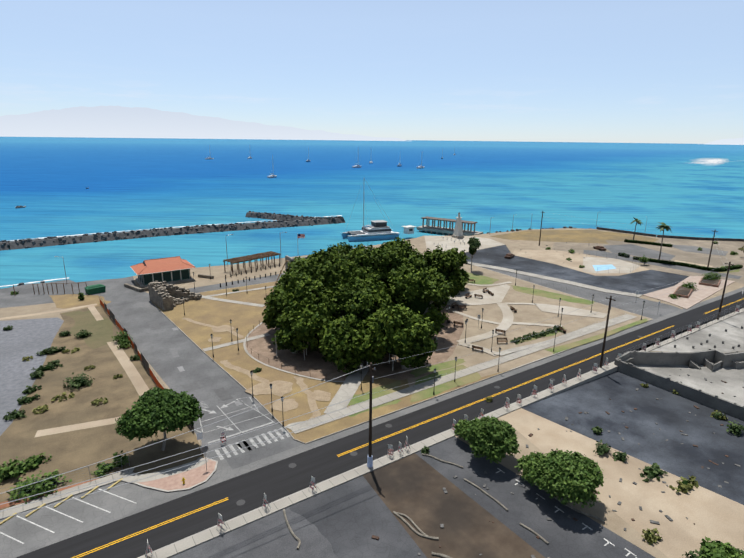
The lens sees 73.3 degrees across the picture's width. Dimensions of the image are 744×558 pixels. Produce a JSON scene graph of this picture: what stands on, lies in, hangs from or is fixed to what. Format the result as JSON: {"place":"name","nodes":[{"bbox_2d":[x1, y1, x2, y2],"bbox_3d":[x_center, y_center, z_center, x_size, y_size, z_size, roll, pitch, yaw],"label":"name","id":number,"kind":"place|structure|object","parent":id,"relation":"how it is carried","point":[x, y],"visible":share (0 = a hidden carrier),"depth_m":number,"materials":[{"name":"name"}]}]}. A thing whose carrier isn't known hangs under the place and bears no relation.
{"place":"outdoors","nodes":[
{"label":"outdoors","id":0,"kind":"place"},
{"bbox_2d":[0,277,67,286],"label":"foam","id":1,"kind":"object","parent":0,"point":[35,282],"depth_m":123.25,"materials":[{"name":"white liquid"}]},
{"bbox_2d":[0,294,217,543],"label":"vacant lot","id":2,"kind":"structure","parent":0,"point":[77,431],"depth_m":61.75,"materials":[{"name":"brown soil"}]},
{"bbox_2d":[0,451,129,500],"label":"chain-link fence","id":3,"kind":"object","parent":2,"relation":"on","point":[76,472],"visible":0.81,"depth_m":49.09,"materials":[{"name":"grey metal"}]},
{"bbox_2d":[0,291,132,503],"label":"shrubs","id":4,"kind":"object","parent":2,"relation":"on","point":[12,469],"visible":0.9,"depth_m":50.36,"materials":[{"name":"green plant"}]},
{"bbox_2d":[3,325,139,419],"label":"shrubs","id":5,"kind":"object","parent":2,"relation":"on","point":[78,382],"visible":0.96,"depth_m":70.38,"materials":[{"name":"green plant"}]},
{"bbox_2d":[22,347,122,413],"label":"shrubs","id":6,"kind":"object","parent":2,"relation":"on","point":[43,408],"visible":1,"depth_m":65.32,"materials":[{"name":"green plant"}]},
{"bbox_2d":[99,298,193,430],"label":"orange fence","id":7,"kind":"object","parent":2,"relation":"on","point":[134,346],"depth_m":79.33,"materials":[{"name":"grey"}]},
{"bbox_2d":[114,387,203,450],"bbox_3d":[-23.165,15.627,54.308,8.579,6.558,7.801,-10,19,-33],"label":"tree","id":8,"kind":"object","parent":2,"relation":"on","point":[150,413],"visible":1,"depth_m":52.59,"materials":[{"name":"green plant"}]},
{"bbox_2d":[197,432,202,453],"bbox_3d":[-18.565,17.816,54.055,0.600,2.700,0.080,-10,19,-33],"label":"road sign","id":9,"kind":"object","parent":2,"relation":"on","point":[199,435],"visible":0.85,"depth_m":53.80,"materials":[{"name":"grey metal"}]},
{"bbox_2d":[201,446,207,468],"bbox_3d":[-17.164,18.398,51.582,0.702,2.700,0.082,-10,19,-33],"label":"stop sign","id":10,"kind":"object","parent":2,"relation":"on","point":[204,449],"visible":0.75,"depth_m":51.39,"materials":[{"name":"grey metal"}]},
{"bbox_2d":[0,105,405,140],"bbox_3d":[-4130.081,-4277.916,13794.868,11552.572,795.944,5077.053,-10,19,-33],"label":"distant mountain","id":11,"kind":"structure","parent":0,"point":[109,121],"depth_m":13104.67,"materials":[{"name":"white"}]},
{"bbox_2d":[0,137,743,288],"bbox_3d":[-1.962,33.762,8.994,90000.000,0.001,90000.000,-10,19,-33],"label":"ocean water","id":12,"kind":"structure","parent":0,"point":[135,184],"depth_m":347.51,"materials":[{"name":"blue liquid"}]},
{"bbox_2d":[0,211,345,250],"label":"breakwater","id":13,"kind":"object","parent":12,"relation":"in","point":[284,220],"visible":1,"depth_m":186.90,"materials":[{"name":"grey stone"}]},
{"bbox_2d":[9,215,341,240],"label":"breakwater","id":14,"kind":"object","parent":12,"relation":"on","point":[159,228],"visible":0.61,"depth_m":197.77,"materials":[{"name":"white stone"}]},
{"bbox_2d":[267,155,276,177],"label":"sailboat","id":15,"kind":"object","parent":12,"relation":"on","point":[272,176],"visible":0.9,"depth_m":458.02,"materials":[{"name":"grey"}]},
{"bbox_2d":[341,179,399,241],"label":"catamaran ferry","id":16,"kind":"object","parent":12,"relation":"on","point":[378,230],"visible":0.96,"depth_m":180.49,"materials":[{"name":"white"}]},
{"bbox_2d":[699,159,724,163],"bbox_3d":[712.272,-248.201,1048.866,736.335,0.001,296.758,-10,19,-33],"label":"breaking wave","id":17,"kind":"object","parent":12,"relation":"on","point":[714,161],"visible":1,"depth_m":1058.14,"materials":[{"name":"white liquid"}]},
{"bbox_2d":[0,267,743,557],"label":"roads","id":18,"kind":"structure","parent":0,"point":[234,486],"depth_m":59.07,"materials":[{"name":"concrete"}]},
{"bbox_2d":[13,282,86,295],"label":"fence posts","id":19,"kind":"object","parent":18,"relation":"on","point":[52,288],"visible":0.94,"depth_m":108.65,"materials":[{"name":"brown wood"}]},
{"bbox_2d":[84,284,105,294],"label":"dumpster","id":20,"kind":"object","parent":18,"relation":"on","point":[94,289],"visible":1,"depth_m":109.53,"materials":[{"name":"green metal"}]},
{"bbox_2d":[148,321,289,459],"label":"road markings","id":21,"kind":"object","parent":18,"relation":"on","point":[222,393],"visible":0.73,"depth_m":61.33,"materials":[{"name":"white paint"}]},
{"bbox_2d":[220,431,226,445],"bbox_3d":[-16.709,17.847,56.133,0.640,1.575,0.678,-12,20,-38],"label":"canal barricade","id":22,"kind":"object","parent":18,"relation":"on","point":[223,434],"depth_m":56.04,"materials":[{"name":"white plastic"}]},
{"bbox_2d":[297,233,304,240],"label":"flag","id":23,"kind":"object","parent":18,"relation":"on","point":[300,235],"visible":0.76,"depth_m":121.33,"materials":[{"name":"white"}]},
{"bbox_2d":[0,228,743,443],"bbox_3d":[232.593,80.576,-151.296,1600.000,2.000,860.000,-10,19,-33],"label":"sand","id":24,"kind":"structure","parent":0,"point":[218,273],"depth_m":126.68,"materials":[{"name":"beige sand"}]},
{"bbox_2d":[130,256,195,286],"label":"harbour pavilion","id":25,"kind":"structure","parent":24,"relation":"on","point":[171,270],"depth_m":117.83,"materials":[{"name":"tile"}]},
{"bbox_2d":[124,274,213,291],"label":"planter walls","id":26,"kind":"structure","parent":24,"relation":"on","point":[132,287],"depth_m":113.46,"materials":[{"name":"grey stone"}]},
{"bbox_2d":[220,263,280,286],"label":"bollards","id":27,"kind":"object","parent":24,"relation":"on","point":[251,272],"visible":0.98,"depth_m":124.81,"materials":[{"name":"black"}]},
{"bbox_2d":[223,251,280,274],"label":"pergola","id":28,"kind":"object","parent":24,"relation":"on","point":[249,258],"visible":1,"depth_m":131.23,"materials":[{"name":"brown wood"}]},
{"bbox_2d":[274,246,372,284],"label":"stone wall","id":29,"kind":"structure","parent":24,"relation":"on","point":[287,258],"depth_m":117.45,"materials":[{"name":"stone"}]},
{"bbox_2d":[262,236,469,375],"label":"banyan tree","id":30,"kind":"object","parent":24,"relation":"on","point":[344,304],"visible":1,"depth_m":81.22,"materials":[{"name":"green plant"}]},
{"bbox_2d":[402,225,415,233],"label":"small hut","id":31,"kind":"object","parent":24,"relation":"on","point":[408,229],"visible":1,"depth_m":183.40,"materials":[{"name":"grey"}]},
{"bbox_2d":[417,216,482,235],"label":"harbour pier","id":32,"kind":"structure","parent":24,"relation":"on","point":[449,230],"depth_m":192.15,"materials":[{"name":"concrete"}]},
{"bbox_2d":[467,236,480,270],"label":"park tree","id":33,"kind":"object","parent":24,"relation":"on","point":[474,243],"visible":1,"depth_m":129.58,"materials":[{"name":"green plant"}]},
{"bbox_2d":[515,451,546,486],"bbox_3d":[16.679,19.132,49.966,4.430,3.422,4.587,-1,16,-4],"label":"scrub tree","id":34,"kind":"object","parent":24,"relation":"on","point":[527,464],"visible":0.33,"depth_m":49.31,"materials":[{"name":"green plant"}]},
{"bbox_2d":[487,226,590,232],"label":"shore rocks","id":35,"kind":"object","parent":24,"relation":"on","point":[542,228],"visible":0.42,"depth_m":195.90,"materials":[{"name":"stone"}]},
{"bbox_2d":[539,211,544,245],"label":"utility pole","id":36,"kind":"object","parent":24,"relation":"on","point":[540,228],"visible":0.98,"depth_m":164.09,"materials":[{"name":"grey"}]},
{"bbox_2d":[371,245,743,557],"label":"rubble","id":37,"kind":"object","parent":24,"relation":"on","point":[550,519],"visible":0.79,"depth_m":50.80,"materials":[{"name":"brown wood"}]},
{"bbox_2d":[532,448,603,507],"bbox_3d":[18.721,18.936,47.511,6.712,5.139,6.767,-10,19,-33],"label":"scrub tree","id":38,"kind":"object","parent":24,"relation":"on","point":[577,477],"visible":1,"depth_m":45.85,"materials":[{"name":"green plant"}]},
{"bbox_2d":[421,412,743,557],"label":"shrubs","id":39,"kind":"object","parent":24,"relation":"on","point":[652,471],"visible":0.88,"depth_m":54.62,"materials":[{"name":"green plant"}]},
{"bbox_2d":[486,383,727,544],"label":"dry shrubs","id":40,"kind":"object","parent":24,"relation":"on","point":[684,486],"visible":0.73,"depth_m":49.70,"materials":[{"name":"green plant"}]},
{"bbox_2d":[599,296,615,367],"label":"utility pole","id":41,"kind":"object","parent":24,"relation":"on","point":[604,341],"visible":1,"depth_m":74.72,"materials":[{"name":"brown wood"}]},
{"bbox_2d":[597,227,743,241],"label":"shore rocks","id":42,"kind":"object","parent":24,"relation":"on","point":[669,236],"visible":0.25,"depth_m":181.19,"materials":[{"name":"black stone"}]},
{"bbox_2d":[614,312,743,420],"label":"concrete foundation ruins","id":43,"kind":"object","parent":24,"relation":"on","point":[709,346],"visible":0.96,"depth_m":79.39,"materials":[{"name":"concrete"}]},
{"bbox_2d":[622,304,743,359],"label":"temporary fence","id":44,"kind":"object","parent":24,"relation":"on","point":[681,332],"visible":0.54,"depth_m":88.34,"materials":[{"name":"grey metal"}]},
{"bbox_2d":[0,0,743,143],"label":"sky","id":45,"kind":"structure","parent":0,"point":[598,71],"materials":[{"name":"blue"}]},
{"bbox_2d":[152,263,652,443],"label":"park ground","id":46,"kind":"structure","parent":0,"point":[204,318],"depth_m":82.19,"materials":[{"name":"soil"}]},
{"bbox_2d":[148,281,201,310],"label":"stone ruins","id":47,"kind":"object","parent":46,"relation":"on","point":[163,295],"visible":0.98,"depth_m":103.52,"materials":[{"name":"grey stone"}]},
{"bbox_2d":[250,370,253,397],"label":"park lamp","id":48,"kind":"object","parent":46,"relation":"on","point":[251,372],"visible":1,"depth_m":65.82,"materials":[{"name":"black metal"}]},
{"bbox_2d":[270,383,272,411],"bbox_3d":[-12.542,14.798,62.404,0.370,3.920,0.370,14,20,40],"label":"park lamp","id":49,"kind":"object","parent":46,"relation":"on","point":[271,396],"visible":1,"depth_m":62.25,"materials":[{"name":"black metal"}]},
{"bbox_2d":[281,396,283,425],"bbox_3d":[-10.595,15.677,59.340,0.370,3.920,0.370,14,20,39],"label":"park lamp","id":50,"kind":"object","parent":46,"relation":"on","point":[282,408],"visible":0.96,"depth_m":59.15,"materials":[{"name":"black metal"}]},
{"bbox_2d":[246,320,344,379],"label":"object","id":51,"kind":"object","parent":46,"relation":"on","point":[282,363],"visible":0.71,"depth_m":75.92,"materials":[{"name":"brown wood"}]},
{"bbox_2d":[360,363,362,389],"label":"park lamp","id":52,"kind":"object","parent":46,"relation":"on","point":[361,364],"visible":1,"depth_m":68.13,"materials":[{"name":"black metal"}]},
{"bbox_2d":[232,289,562,372],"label":"park shrubs","id":53,"kind":"object","parent":46,"relation":"on","point":[514,340],"visible":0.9,"depth_m":87.66,"materials":[{"name":"green plant"}]},
{"bbox_2d":[433,368,435,394],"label":"park lamp","id":54,"kind":"object","parent":46,"relation":"on","point":[434,381],"visible":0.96,"depth_m":66.97,"materials":[{"name":"black metal"}]},
{"bbox_2d":[472,345,482,351],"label":"park bench","id":55,"kind":"object","parent":46,"relation":"on","point":[477,347],"visible":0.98,"depth_m":81.30,"materials":[{"name":"brown wood"}]},
{"bbox_2d":[495,328,505,334],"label":"park bench","id":56,"kind":"object","parent":46,"relation":"on","point":[499,330],"visible":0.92,"depth_m":88.76,"materials":[{"name":"brown wood"}]},
{"bbox_2d":[497,338,507,343],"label":"park bench","id":57,"kind":"object","parent":46,"relation":"on","point":[502,340],"visible":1,"depth_m":84.93,"materials":[{"name":"brown wood"}]},
{"bbox_2d":[138,308,743,557],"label":"lots mauka","id":58,"kind":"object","parent":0,"point":[349,514],"visible":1,"depth_m":46.28,"materials":[{"name":"concrete"}]},
{"bbox_2d":[145,539,153,557],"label":"barricade","id":59,"kind":"object","parent":58,"relation":"on","point":[151,551],"visible":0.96,"depth_m":40.81,"materials":[{"name":"white plastic"}]},
{"bbox_2d":[216,513,226,532],"bbox_3d":[-13.199,21.206,43.679,0.670,1.650,0.711,16,25,36],"label":"barricade","id":60,"kind":"object","parent":58,"relation":"on","point":[220,519],"visible":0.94,"depth_m":43.59,"materials":[{"name":"white plastic"}]},
{"bbox_2d":[262,493,270,511],"bbox_3d":[-9.820,20.581,46.210,0.675,1.566,0.636,-12,17,-34],"label":"barricade","id":61,"kind":"object","parent":58,"relation":"on","point":[265,501],"visible":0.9,"depth_m":46.17,"materials":[{"name":"white plastic"}]},
{"bbox_2d":[308,476,316,492],"bbox_3d":[-5.746,19.947,48.632,0.641,1.578,0.680,16,19,40],"label":"barricade","id":62,"kind":"object","parent":58,"relation":"on","point":[312,483],"visible":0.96,"depth_m":48.54,"materials":[{"name":"white plastic"}]},
{"bbox_2d":[366,362,375,467],"bbox_3d":[-0.150,14.071,51.105,0.605,11.922,1.457,-4,16,-15],"label":"utility pole","id":63,"kind":"object","parent":58,"relation":"on","point":[369,460],"visible":0.92,"depth_m":51.11,"materials":[{"name":"brown"}]},
{"bbox_2d":[0,213,743,518],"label":"power lines","id":64,"kind":"object","parent":63,"relation":"hanging from","point":[250,431],"visible":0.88,"depth_m":41.69,"materials":[{"name":"grey metal"}]},
{"bbox_2d":[145,453,604,557],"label":"straw wattles","id":65,"kind":"object","parent":58,"relation":"on","point":[421,533],"visible":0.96,"depth_m":45.09,"materials":[{"name":"beige wicker"}]},
{"bbox_2d":[387,444,393,457],"bbox_3d":[2.006,18.570,54.038,0.609,1.500,0.646,4,18,21],"label":"barricade","id":66,"kind":"object","parent":58,"relation":"on","point":[390,449],"visible":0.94,"depth_m":53.94,"materials":[{"name":"white plastic"}]},
{"bbox_2d":[397,442,403,455],"bbox_3d":[3.078,18.464,54.496,0.638,1.482,0.602,-11,19,-27],"label":"barricade","id":67,"kind":"object","parent":58,"relation":"on","point":[399,446],"visible":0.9,"depth_m":54.44,"materials":[{"name":"white plastic"}]},
{"bbox_2d":[454,417,477,441],"bbox_3d":[11.367,17.465,56.973,4.023,2.811,3.471,1,16,1],"label":"bush","id":68,"kind":"object","parent":58,"relation":"on","point":[461,427],"visible":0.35,"depth_m":56.63,"materials":[{"name":"green plant"}]},
{"bbox_2d":[465,415,520,463],"bbox_3d":[12.827,17.239,53.505,6.153,5.059,5.890,-10,19,-33],"label":"scrub tree","id":69,"kind":"object","parent":58,"relation":"on","point":[492,438],"visible":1,"depth_m":52.09,"materials":[{"name":"green plant"}]},
{"bbox_2d":[503,398,509,407],"bbox_3d":[17.289,15.955,63.815,0.701,1.628,0.661,-6,19,-25],"label":"barricade","id":70,"kind":"object","parent":58,"relation":"on","point":[508,403],"visible":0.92,"depth_m":63.71,"materials":[{"name":"white plastic"}]},
{"bbox_2d":[516,394,521,403],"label":"barricade","id":71,"kind":"object","parent":58,"relation":"on","point":[518,399],"visible":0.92,"depth_m":65.03,"materials":[{"name":"white plastic"}]},
{"bbox_2d":[531,385,536,396],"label":"barricade","id":72,"kind":"object","parent":58,"relation":"on","point":[535,390],"visible":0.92,"depth_m":67.06,"materials":[{"name":"white plastic"}]},
{"bbox_2d":[547,380,553,392],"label":"barricade","id":73,"kind":"object","parent":58,"relation":"on","point":[551,386],"visible":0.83,"depth_m":68.59,"materials":[{"name":"white plastic"}]},
{"bbox_2d":[699,536,743,557],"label":"scrub tree","id":74,"kind":"object","parent":58,"relation":"on","point":[716,549],"visible":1,"depth_m":40.48,"materials":[{"name":"green plant"}]},
{"bbox_2d":[424,230,743,308],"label":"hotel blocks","id":75,"kind":"structure","parent":0,"point":[554,265],"depth_m":145.63,"materials":[{"name":"concrete"}]},
{"bbox_2d":[451,212,463,238],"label":"lighthouse","id":76,"kind":"object","parent":75,"relation":"on","point":[457,232],"visible":1,"depth_m":176.40,"materials":[{"name":"concrete"}]},
{"bbox_2d":[504,253,514,258],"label":"burnt car","id":77,"kind":"object","parent":75,"relation":"on","point":[509,255],"visible":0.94,"depth_m":146.76,"materials":[{"name":"metal"}]},
{"bbox_2d":[593,246,605,250],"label":"burnt car","id":78,"kind":"object","parent":75,"relation":"on","point":[600,248],"visible":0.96,"depth_m":159.15,"materials":[{"name":"metal"}]},
{"bbox_2d":[586,251,641,272],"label":"debris","id":79,"kind":"object","parent":75,"relation":"on","point":[616,258],"visible":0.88,"depth_m":138.49,"materials":[{"name":"grey"}]},
{"bbox_2d":[618,252,629,257],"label":"short hedge","id":80,"kind":"object","parent":75,"relation":"on","point":[624,255],"visible":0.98,"depth_m":150.32,"materials":[{"name":"green plant"}]},
{"bbox_2d":[631,217,642,239],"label":"coconut palm","id":81,"kind":"object","parent":75,"relation":"on","point":[636,220],"visible":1,"depth_m":172.73,"materials":[{"name":"green plant"}]},
{"bbox_2d":[545,241,737,298],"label":"shrubs","id":82,"kind":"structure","parent":75,"relation":"on","point":[712,276],"depth_m":124.64,"materials":[{"name":"green plant"}]},
{"bbox_2d":[639,257,648,264],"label":"tree","id":83,"kind":"object","parent":75,"relation":"on","point":[644,260],"visible":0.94,"depth_m":140.14,"materials":[{"name":"green plant"}]},
{"bbox_2d":[624,239,672,246],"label":"hedge","id":84,"kind":"object","parent":75,"relation":"on","point":[648,243],"visible":1,"depth_m":169.40,"materials":[{"name":"green plant"}]},
{"bbox_2d":[656,222,671,259],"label":"coconut palm","id":85,"kind":"object","parent":75,"relation":"on","point":[663,226],"visible":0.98,"depth_m":142.49,"materials":[{"name":"green plant"}]},
{"bbox_2d":[633,256,742,271],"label":"hedge","id":86,"kind":"object","parent":75,"relation":"on","point":[725,268],"visible":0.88,"depth_m":138.35,"materials":[{"name":"green plant"}]},
{"bbox_2d":[673,277,720,297],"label":"corner planters","id":87,"kind":"object","parent":75,"relation":"on","point":[681,291],"visible":0.81,"depth_m":117.18,"materials":[{"name":"brick"}]},
{"bbox_2d":[707,230,717,268],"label":"utility pole","id":88,"kind":"object","parent":75,"relation":"on","point":[711,249],"visible":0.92,"depth_m":134.13,"materials":[{"name":"grey"}]},
{"bbox_2d":[522,367,743,504],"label":"asphalt lot","id":89,"kind":"structure","parent":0,"point":[668,413],"depth_m":61.48,"materials":[{"name":"grey asphalt"}]},
{"bbox_2d":[706,138,743,144],"bbox_3d":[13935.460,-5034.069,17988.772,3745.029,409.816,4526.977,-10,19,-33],"label":"cloud","id":90,"kind":"structure","parent":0,"point":[736,141],"depth_m":17470.17,"materials":[{"name":"white"}]},
{"bbox_2d":[717,262,733,319],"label":"utility pole","id":91,"kind":"object","parent":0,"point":[720,307],"visible":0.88,"depth_m":96.09,"materials":[{"name":"brown"}]}
]}

